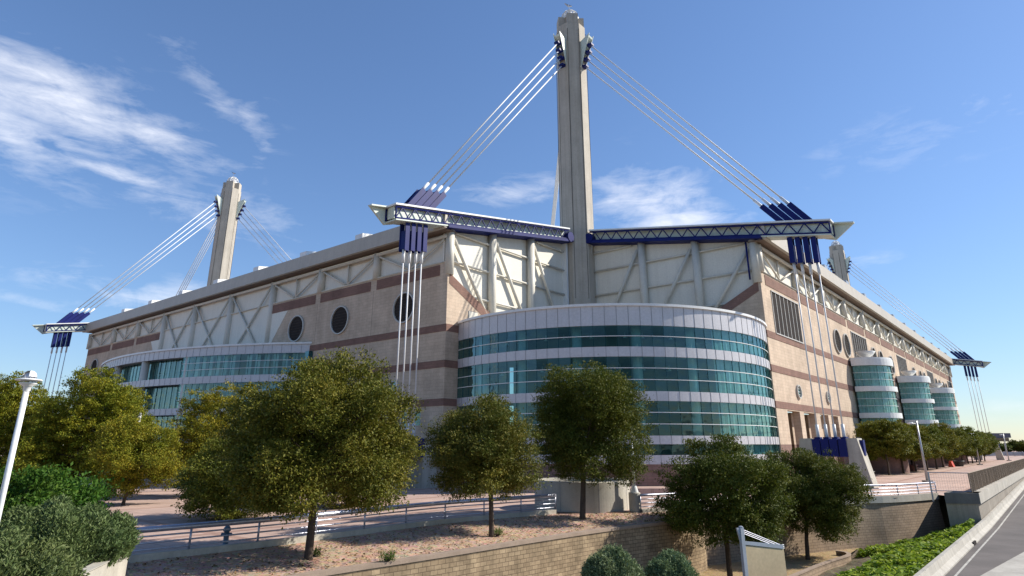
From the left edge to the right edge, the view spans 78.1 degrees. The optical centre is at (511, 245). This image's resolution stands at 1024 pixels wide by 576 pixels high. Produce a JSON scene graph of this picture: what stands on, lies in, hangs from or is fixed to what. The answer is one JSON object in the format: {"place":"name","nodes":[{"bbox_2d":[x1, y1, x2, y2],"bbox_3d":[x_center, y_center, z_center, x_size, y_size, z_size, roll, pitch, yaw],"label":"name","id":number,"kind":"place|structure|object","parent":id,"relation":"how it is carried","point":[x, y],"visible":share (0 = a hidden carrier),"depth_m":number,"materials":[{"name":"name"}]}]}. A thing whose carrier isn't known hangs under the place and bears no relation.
{"place":"outdoors","nodes":[
{"label":"outdoors","id":0,"kind":"place"},
{"bbox_2d":[125,512,665,575],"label":"mulch bed","id":1,"kind":"object","parent":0,"point":[237,559],"visible":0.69,"depth_m":31.14,"materials":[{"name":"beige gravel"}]},
{"bbox_2d":[80,555,128,575],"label":"raised planter","id":2,"kind":"object","parent":1,"relation":"on","point":[103,568],"visible":0.24,"depth_m":20.25,"materials":[{"name":"concrete"}]},
{"bbox_2d":[0,524,89,575],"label":"leafy bush","id":3,"kind":"object","parent":2,"relation":"in","point":[21,555],"visible":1,"depth_m":16.69,"materials":[{"name":"green plant"}]},
{"bbox_2d":[0,460,99,513],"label":"citrus bush","id":4,"kind":"object","parent":2,"relation":"in","point":[18,490],"visible":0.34,"depth_m":22.08,"materials":[{"name":"green plant"}]},
{"bbox_2d":[16,467,123,510],"bbox_3d":[-17.256,10.123,23.696,3.944,3.538,4.335,-9,-20,25],"label":"citrus bush","id":5,"kind":"object","parent":2,"relation":"in","point":[103,492],"visible":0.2,"depth_m":24.09,"materials":[{"name":"green plant"}]},
{"bbox_2d":[0,493,143,566],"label":"rosemary shrub","id":6,"kind":"object","parent":2,"relation":"in","point":[89,532],"visible":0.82,"depth_m":20.16,"materials":[{"name":"green plant"}]},
{"bbox_2d":[202,345,432,559],"bbox_3d":[-9.149,9.388,29.493,10.406,9.846,10.145,0,-18,0],"label":"oak tree","id":7,"kind":"object","parent":1,"relation":"on","point":[286,459],"visible":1,"depth_m":27.78,"materials":[{"name":"green plant"}]},
{"bbox_2d":[313,545,325,556],"bbox_3d":[-9.056,14.049,28.885,0.810,0.599,0.759,-17,-24,42],"label":"weed tuft","id":8,"kind":"object","parent":1,"relation":"on","point":[315,550],"visible":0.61,"depth_m":28.90,"materials":[{"name":"green plant"}]},
{"bbox_2d":[378,549,396,561],"bbox_3d":[-5.474,13.780,28.018,0.810,0.617,0.712,-6,-18,17],"label":"weed tuft","id":9,"kind":"object","parent":1,"relation":"on","point":[388,557],"visible":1,"depth_m":27.91,"materials":[{"name":"green plant"}]},
{"bbox_2d":[416,390,551,536],"bbox_3d":[-1.509,12.621,36.658,8.072,8.118,7.404,9,-20,-26],"label":"oak tree","id":10,"kind":"object","parent":1,"relation":"on","point":[490,459],"visible":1,"depth_m":35.67,"materials":[{"name":"green plant"}]},
{"bbox_2d":[493,526,504,535],"bbox_3d":[-0.845,16.248,35.849,0.816,0.620,0.728,10,-20,-28],"label":"weed tuft","id":11,"kind":"object","parent":1,"relation":"on","point":[497,532],"visible":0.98,"depth_m":35.76,"materials":[{"name":"green plant"}]},
{"bbox_2d":[526,359,659,519],"bbox_3d":[5.309,13.268,44.210,9.880,11.155,9.655,0,-18,0],"label":"oak tree","id":12,"kind":"object","parent":1,"relation":"on","point":[595,405],"visible":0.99,"depth_m":42.89,"materials":[{"name":"green plant"}]},
{"bbox_2d":[628,430,640,512],"bbox_3d":[8.893,16.408,46.342,0.860,6.759,0.860,0,-18,0],"label":"lamp post","id":13,"kind":"object","parent":1,"relation":"on","point":[634,500],"visible":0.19,"depth_m":45.40,"materials":[{"name":"concrete"}]},
{"bbox_2d":[0,451,1023,553],"bbox_3d":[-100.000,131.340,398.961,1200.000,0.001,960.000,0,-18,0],"label":"plaza","id":14,"kind":"structure","parent":0,"point":[149,507],"depth_m":47.23,"materials":[{"name":"beige concrete"}]},
{"bbox_2d":[0,370,42,519],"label":"lamp post","id":15,"kind":"object","parent":14,"relation":"on","point":[28,378],"visible":1,"depth_m":19.17,"materials":[{"name":"white metal"}]},
{"bbox_2d":[0,369,68,486],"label":"plaza tree","id":16,"kind":"object","parent":14,"relation":"on","point":[11,393],"visible":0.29,"depth_m":60.87,"materials":[{"name":"green plant"}]},
{"bbox_2d":[86,411,189,505],"bbox_3d":[-29.907,17.205,50.958,8.314,7.332,8.308,0,-18,0],"label":"plaza tree","id":17,"kind":"object","parent":14,"relation":"on","point":[129,462],"visible":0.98,"depth_m":49.73,"materials":[{"name":"green plant"}]},
{"bbox_2d":[162,378,247,485],"bbox_3d":[-28.606,18.031,59.349,9.832,10.833,8.725,-13,-22,35],"label":"plaza tree","id":18,"kind":"object","parent":14,"relation":"on","point":[193,428],"visible":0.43,"depth_m":58.48,"materials":[{"name":"green plant"}]},
{"bbox_2d":[165,428,279,521],"bbox_3d":[-18.591,15.037,41.881,8.303,6.236,8.349,0,-18,0],"label":"plaza tree","id":19,"kind":"object","parent":14,"relation":"on","point":[199,500],"visible":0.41,"depth_m":39.35,"materials":[{"name":"green plant"}]},
{"bbox_2d":[221,526,231,544],"bbox_3d":[-13.486,13.662,29.775,0.480,0.970,0.430,0,-18,0],"label":"fire hydrant","id":20,"kind":"object","parent":14,"relation":"on","point":[226,538],"visible":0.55,"depth_m":29.70,"materials":[{"name":"blue metal"}]},
{"bbox_2d":[207,172,245,285],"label":"concrete mast","id":21,"kind":"object","parent":14,"relation":"on","point":[230,204],"visible":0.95,"depth_m":186.05,"materials":[{"name":"white paint"}]},
{"bbox_2d":[176,217,217,294],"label":"back stay","id":22,"kind":"object","parent":21,"relation":"attached to","point":[197,259],"visible":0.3,"depth_m":194.77,"materials":[{"name":"white metal"}]},
{"bbox_2d":[238,208,290,263],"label":"back stay","id":23,"kind":"object","parent":21,"relation":"attached to","point":[261,238],"visible":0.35,"depth_m":188.39,"materials":[{"name":"white metal"}]},
{"bbox_2d":[127,494,556,562],"bbox_3d":[-12.128,13.741,29.806,1.588,1.639,43.405,-16,-23,40],"label":"railing","id":24,"kind":"object","parent":14,"relation":"on","point":[150,556],"visible":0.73,"depth_m":31.75,"materials":[{"name":"metal"}]},
{"bbox_2d":[308,416,414,509],"bbox_3d":[-11.972,16.660,50.167,9.151,8.812,9.338,0,-18,0],"label":"plaza tree","id":25,"kind":"object","parent":14,"relation":"on","point":[336,495],"visible":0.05,"depth_m":47.52,"materials":[{"name":"green plant"}]},
{"bbox_2d":[382,437,436,489],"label":"tie pier","id":26,"kind":"structure","parent":14,"relation":"on","point":[425,473],"depth_m":69.97,"materials":[{"name":"concrete"}]},
{"bbox_2d":[368,44,573,435],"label":"cables","id":27,"kind":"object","parent":26,"relation":"on","point":[417,210],"depth_m":80.39,"materials":[{"name":"white paint"}]},
{"bbox_2d":[77,212,966,485],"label":"stadium","id":28,"kind":"object","parent":14,"relation":"on","point":[703,340],"visible":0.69,"depth_m":89.78,"materials":[{"name":"beige concrete"}]},
{"bbox_2d":[90,359,97,371],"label":"round window","id":29,"kind":"structure","parent":28,"relation":"in","point":[94,364],"depth_m":149.70,"materials":[{"name":"glass"}]},
{"bbox_2d":[288,315,303,341],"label":"round window","id":30,"kind":"structure","parent":28,"relation":"in","point":[296,325],"depth_m":99.15,"materials":[{"name":"glass"}]},
{"bbox_2d":[330,306,348,333],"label":"round window","id":31,"kind":"structure","parent":28,"relation":"in","point":[339,321],"depth_m":92.42,"materials":[{"name":"metal"}]},
{"bbox_2d":[392,292,414,322],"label":"round window","id":32,"kind":"structure","parent":28,"relation":"in","point":[396,306],"depth_m":84.15,"materials":[{"name":"glass"}]},
{"bbox_2d":[415,412,420,425],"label":"square window","id":33,"kind":"structure","parent":28,"relation":"in","point":[419,414],"depth_m":77.45,"materials":[{"name":"glass"}]},
{"bbox_2d":[770,290,803,343],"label":"louvre window","id":34,"kind":"structure","parent":28,"relation":"in","point":[786,315],"depth_m":89.99,"materials":[{"name":"metal"}]},
{"bbox_2d":[796,385,801,398],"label":"round window","id":35,"kind":"structure","parent":28,"relation":"in","point":[800,397],"depth_m":87.33,"materials":[{"name":"glass"}]},
{"bbox_2d":[826,391,830,403],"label":"round window","id":36,"kind":"structure","parent":28,"relation":"in","point":[827,397],"depth_m":97.45,"materials":[{"name":"metal"}]},
{"bbox_2d":[833,329,841,352],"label":"round window","id":37,"kind":"structure","parent":28,"relation":"in","point":[836,336],"depth_m":109.22,"materials":[{"name":"glass"}]},
{"bbox_2d":[843,333,850,356],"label":"round window","id":38,"kind":"structure","parent":28,"relation":"in","point":[846,343],"depth_m":113.77,"materials":[{"name":"glass"}]},
{"bbox_2d":[850,331,867,357],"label":"louvre window","id":39,"kind":"structure","parent":28,"relation":"in","point":[859,343],"depth_m":120.86,"materials":[{"name":"metal"}]},
{"bbox_2d":[871,347,876,356],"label":"round window","id":40,"kind":"structure","parent":28,"relation":"in","point":[872,348],"depth_m":130.11,"materials":[{"name":"metal"}]},
{"bbox_2d":[889,356,894,374],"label":"round window","id":41,"kind":"structure","parent":28,"relation":"in","point":[893,369],"depth_m":142.27,"materials":[{"name":"metal"}]},
{"bbox_2d":[896,355,907,375],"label":"louvre window","id":42,"kind":"structure","parent":28,"relation":"in","point":[902,366],"depth_m":151.17,"materials":[{"name":"metal"}]},
{"bbox_2d":[926,370,933,387],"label":"louvre window","id":43,"kind":"structure","parent":28,"relation":"in","point":[930,374],"depth_m":182.41,"materials":[{"name":"metal"}]},
{"bbox_2d":[947,381,954,399],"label":"louvre window","id":44,"kind":"structure","parent":28,"relation":"in","point":[949,383],"depth_m":211.39,"materials":[{"name":"metal"}]},
{"bbox_2d":[553,3,596,304],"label":"concrete mast","id":45,"kind":"object","parent":14,"relation":"on","point":[573,41],"visible":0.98,"depth_m":108.13,"materials":[{"name":"white paint"}]},
{"bbox_2d":[551,157,558,225],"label":"back stay","id":46,"kind":"object","parent":45,"relation":"attached to","point":[555,197],"visible":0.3,"depth_m":129.79,"materials":[{"name":"white metal"}]},
{"bbox_2d":[483,484,678,493],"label":"terrace","id":47,"kind":"structure","parent":14,"relation":"on","point":[645,489],"depth_m":60.75,"materials":[{"name":"beige concrete"}]},
{"bbox_2d":[534,477,629,512],"bbox_3d":[5.362,19.368,48.216,7.260,2.750,7.260,0,-18,0],"label":"round planter","id":48,"kind":"object","parent":14,"relation":"on","point":[602,498],"visible":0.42,"depth_m":45.29,"materials":[{"name":"concrete"}]},
{"bbox_2d":[799,437,878,487],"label":"tie pier","id":49,"kind":"structure","parent":14,"relation":"on","point":[853,449],"depth_m":72.63,"materials":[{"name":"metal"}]},
{"bbox_2d":[586,46,854,436],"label":"cables","id":50,"kind":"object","parent":49,"relation":"on","point":[806,228],"depth_m":86.16,"materials":[{"name":"white paint"}]},
{"bbox_2d":[826,241,851,284],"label":"concrete mast","id":51,"kind":"object","parent":14,"relation":"on","point":[838,262],"visible":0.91,"depth_m":248.58,"materials":[{"name":"white paint"}]},
{"bbox_2d":[852,418,916,474],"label":"plaza tree","id":52,"kind":"object","parent":14,"relation":"on","point":[886,439],"visible":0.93,"depth_m":100.74,"materials":[{"name":"green plant"}]},
{"bbox_2d":[865,420,934,473],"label":"plaza tree","id":53,"kind":"object","parent":14,"relation":"on","point":[918,456],"visible":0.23,"depth_m":104.33,"materials":[{"name":"green plant"}]},
{"bbox_2d":[909,464,916,471],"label":"plant pot","id":54,"kind":"object","parent":14,"relation":"on","point":[911,467],"visible":0.56,"depth_m":113.60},
{"bbox_2d":[907,421,932,481],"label":"lamp post","id":55,"kind":"object","parent":14,"relation":"on","point":[924,465],"visible":0.98,"depth_m":81.67,"materials":[{"name":"metal"}]},
{"bbox_2d":[904,423,944,471],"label":"plaza tree","id":56,"kind":"object","parent":14,"relation":"on","point":[935,449],"visible":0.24,"depth_m":112.00,"materials":[{"name":"green plant"}]},
{"bbox_2d":[909,425,950,470],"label":"plaza tree","id":57,"kind":"object","parent":14,"relation":"on","point":[935,433],"visible":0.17,"depth_m":118.42,"materials":[{"name":"green plant"}]},
{"bbox_2d":[926,421,962,468],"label":"plaza tree","id":58,"kind":"object","parent":14,"relation":"on","point":[954,444],"visible":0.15,"depth_m":125.88,"materials":[{"name":"green plant"}]},
{"bbox_2d":[948,461,954,466],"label":"plastic barrier","id":59,"kind":"object","parent":14,"relation":"on","point":[951,463],"visible":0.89,"depth_m":137.81,"materials":[{"name":"orange plastic"}]},
{"bbox_2d":[940,431,966,467],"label":"plaza tree","id":60,"kind":"object","parent":14,"relation":"on","point":[956,453],"visible":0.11,"depth_m":132.74,"materials":[{"name":"green plant"}]},
{"bbox_2d":[953,461,964,466],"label":"plant pot","id":61,"kind":"object","parent":14,"relation":"on","point":[959,463],"visible":0.94,"depth_m":141.25,"materials":[{"name":"grey concrete"}]},
{"bbox_2d":[951,429,973,460],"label":"plaza tree","id":62,"kind":"object","parent":14,"relation":"on","point":[962,433],"visible":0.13,"depth_m":148.14,"materials":[{"name":"green plant"}]},
{"bbox_2d":[955,425,983,460],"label":"plaza tree","id":63,"kind":"object","parent":14,"relation":"on","point":[977,443],"visible":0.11,"depth_m":152.29,"materials":[{"name":"green plant"}]},
{"bbox_2d":[969,433,982,464],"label":"lamp post","id":64,"kind":"object","parent":14,"relation":"on","point":[978,456],"visible":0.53,"depth_m":153.38,"materials":[{"name":"metal"}]},
{"bbox_2d":[964,433,988,463],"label":"plaza tree","id":65,"kind":"object","parent":14,"relation":"on","point":[980,452],"visible":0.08,"depth_m":159.08,"materials":[{"name":"green plant"}]},
{"bbox_2d":[971,430,988,462],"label":"plaza tree","id":66,"kind":"object","parent":14,"relation":"on","point":[981,436],"visible":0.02,"depth_m":166.06,"materials":[{"name":"green plant"}]},
{"bbox_2d":[975,431,992,461],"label":"plaza tree","id":67,"kind":"object","parent":14,"relation":"on","point":[989,444],"visible":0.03,"depth_m":175.34,"materials":[{"name":"green plant"}]},
{"bbox_2d":[979,432,998,461],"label":"plaza tree","id":68,"kind":"object","parent":14,"relation":"on","point":[994,444],"visible":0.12,"depth_m":179.13,"materials":[{"name":"green plant"}]},
{"bbox_2d":[974,444,1004,459],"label":"tie pier","id":69,"kind":"structure","parent":14,"relation":"on","point":[999,455],"depth_m":205.11,"materials":[{"name":"concrete"}]},
{"bbox_2d":[849,262,991,431],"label":"cables","id":70,"kind":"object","parent":69,"relation":"on","point":[963,360],"depth_m":217.34,"materials":[{"name":"white paint"}]},
{"bbox_2d":[980,431,1000,460],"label":"plaza tree","id":71,"kind":"object","parent":14,"relation":"on","point":[992,436],"visible":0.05,"depth_m":187.70,"materials":[{"name":"green plant"}]},
{"bbox_2d":[992,433,1010,449],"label":"canopy","id":72,"kind":"object","parent":14,"relation":"on","point":[1007,436],"visible":0.23,"depth_m":286.82,"materials":[{"name":"metal"}]},
{"bbox_2d":[993,443,1015,451],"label":"distant tree","id":73,"kind":"object","parent":14,"relation":"on","point":[1009,447],"visible":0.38,"depth_m":396.21,"materials":[{"name":"green plant"}]},
{"bbox_2d":[986,451,1023,455],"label":"fence","id":74,"kind":"object","parent":14,"relation":"on","point":[1013,453],"visible":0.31,"depth_m":275.27,"materials":[{"name":"grey metal"}]},
{"bbox_2d":[999,434,1011,460],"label":"lamp post","id":75,"kind":"object","parent":14,"relation":"on","point":[1006,448],"visible":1,"depth_m":194.78,"materials":[{"name":"metal"}]},
{"bbox_2d":[1005,439,1023,451],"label":"distant tree","id":76,"kind":"object","parent":14,"relation":"on","point":[1019,446],"visible":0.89,"depth_m":398.46,"materials":[{"name":"green plant"}]},
{"bbox_3d":[-40.040,22.833,57.100,7.200,1.220,7.200,0,-18,0],"label":"round planter","id":77,"kind":"object","parent":14,"relation":"on","visible":0},
{"bbox_2d":[0,364,162,487],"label":"plaza tree","id":78,"kind":"object","parent":77,"relation":"in","point":[74,434],"visible":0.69,"depth_m":57.89,"materials":[{"name":"green plant"}]},
{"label":"tie pier","id":79,"kind":"object","parent":14,"relation":"on","visible":0},
{"bbox_2d":[32,202,216,412],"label":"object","id":80,"kind":"structure","parent":79,"relation":"on","point":[69,323],"depth_m":152.64,"materials":[{"name":"white paint"}]},
{"bbox_2d":[0,0,1023,442],"label":"sky","id":81,"kind":"structure","parent":0,"point":[122,122],"materials":[{"name":"blue"}]},
{"bbox_2d":[699,548,857,575],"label":"ground","id":82,"kind":"structure","parent":0,"point":[796,563],"depth_m":46.69,"materials":[{"name":"soil"}]},
{"bbox_2d":[285,520,707,575],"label":"retaining wall","id":83,"kind":"structure","parent":82,"relation":"on","point":[569,553],"depth_m":34.68,"materials":[{"name":"stone"}]},
{"bbox_2d":[579,543,645,575],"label":"rosemary shrub","id":84,"kind":"object","parent":82,"relation":"on","point":[613,560],"visible":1,"depth_m":27.49,"materials":[{"name":"green plant"}]},
{"bbox_2d":[642,549,699,575],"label":"rosemary shrub","id":85,"kind":"object","parent":82,"relation":"on","point":[670,562],"visible":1,"depth_m":29.78,"materials":[{"name":"green plant"}]},
{"bbox_2d":[648,431,799,575],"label":"oak tree","id":86,"kind":"object","parent":82,"relation":"on","point":[731,475],"visible":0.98,"depth_m":40.45,"materials":[{"name":"green plant"}]},
{"bbox_2d":[736,526,786,575],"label":"sign","id":87,"kind":"object","parent":82,"relation":"on","point":[763,560],"visible":1,"depth_m":36.23,"materials":[{"name":"metal"}]},
{"bbox_2d":[757,447,878,559],"bbox_3d":[23.933,20.435,50.224,9.075,8.491,9.261,0,-18,0],"label":"oak tree","id":88,"kind":"object","parent":82,"relation":"on","point":[824,489],"visible":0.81,"depth_m":48.30,"materials":[{"name":"green plant"}]},
{"bbox_2d":[788,550,850,575],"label":"planter wall","id":89,"kind":"structure","parent":82,"relation":"on","point":[844,558],"depth_m":45.62,"materials":[{"name":"stone"}]},
{"bbox_2d":[818,556,927,575],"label":"ground slope","id":90,"kind":"structure","parent":0,"point":[854,562],"depth_m":45.12,"materials":[{"name":"soil"}]},
{"bbox_2d":[705,499,944,565],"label":"retaining wall","id":91,"kind":"structure","parent":90,"relation":"on","point":[885,523],"depth_m":55.48,"materials":[{"name":"brick"}]},
{"bbox_2d":[639,482,938,512],"bbox_3d":[24.947,21.173,53.094,35.632,1.561,1.080,9,-20,-25],"label":"railing","id":92,"kind":"object","parent":91,"relation":"on","point":[903,498],"visible":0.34,"depth_m":57.22,"materials":[{"name":"metal"}]},
{"bbox_2d":[833,518,974,575],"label":"ground cover","id":93,"kind":"object","parent":90,"relation":"on","point":[912,556],"visible":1,"depth_m":39.43,"materials":[{"name":"green plant"}]},
{"bbox_2d":[944,469,1023,526],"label":"road wall","id":94,"kind":"structure","parent":90,"relation":"on","point":[978,505],"depth_m":54.25,"materials":[{"name":"concrete"}]},
{"bbox_2d":[968,458,1023,492],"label":"slat fence","id":95,"kind":"object","parent":94,"relation":"on","point":[980,478],"visible":1,"depth_m":69.53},
{"bbox_2d":[927,472,971,500],"bbox_3d":[38.468,21.221,55.377,3.026,2.450,0.135,-10,-20,28],"label":"fence end frame","id":96,"kind":"object","parent":95,"relation":"attached to","point":[942,483],"visible":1,"depth_m":55.77,"materials":[{"name":"grey metal"}]},
{"bbox_2d":[938,495,949,527],"bbox_3d":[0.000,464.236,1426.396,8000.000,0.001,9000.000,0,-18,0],"label":"retaining wall","id":97,"kind":"structure","parent":0,"point":[942,503],"depth_m":111.89,"materials":[{"name":"concrete"}]},
{"bbox_2d":[945,490,1023,575],"bbox_3d":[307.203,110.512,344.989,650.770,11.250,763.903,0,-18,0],"label":"road","id":98,"kind":"structure","parent":0,"point":[1004,543],"depth_m":43.22,"materials":[{"name":"grey asphalt"}]},
{"bbox_2d":[913,480,1023,575],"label":"road barrier","id":99,"kind":"object","parent":98,"relation":"on","point":[946,561],"visible":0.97,"depth_m":42.56,"materials":[{"name":"concrete"}]},
{"bbox_2d":[954,495,1023,575],"bbox_3d":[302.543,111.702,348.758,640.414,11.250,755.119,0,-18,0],"label":"road marking","id":100,"kind":"structure","parent":98,"relation":"on","point":[969,560],"depth_m":44.28,"materials":[{"name":"paint"}]},
{"bbox_2d":[981,552,1023,575],"bbox_3d":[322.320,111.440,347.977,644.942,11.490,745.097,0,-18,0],"label":"pavement","id":101,"kind":"structure","parent":0,"point":[1014,566],"depth_m":34.74,"materials":[{"name":"concrete"}]}
]}

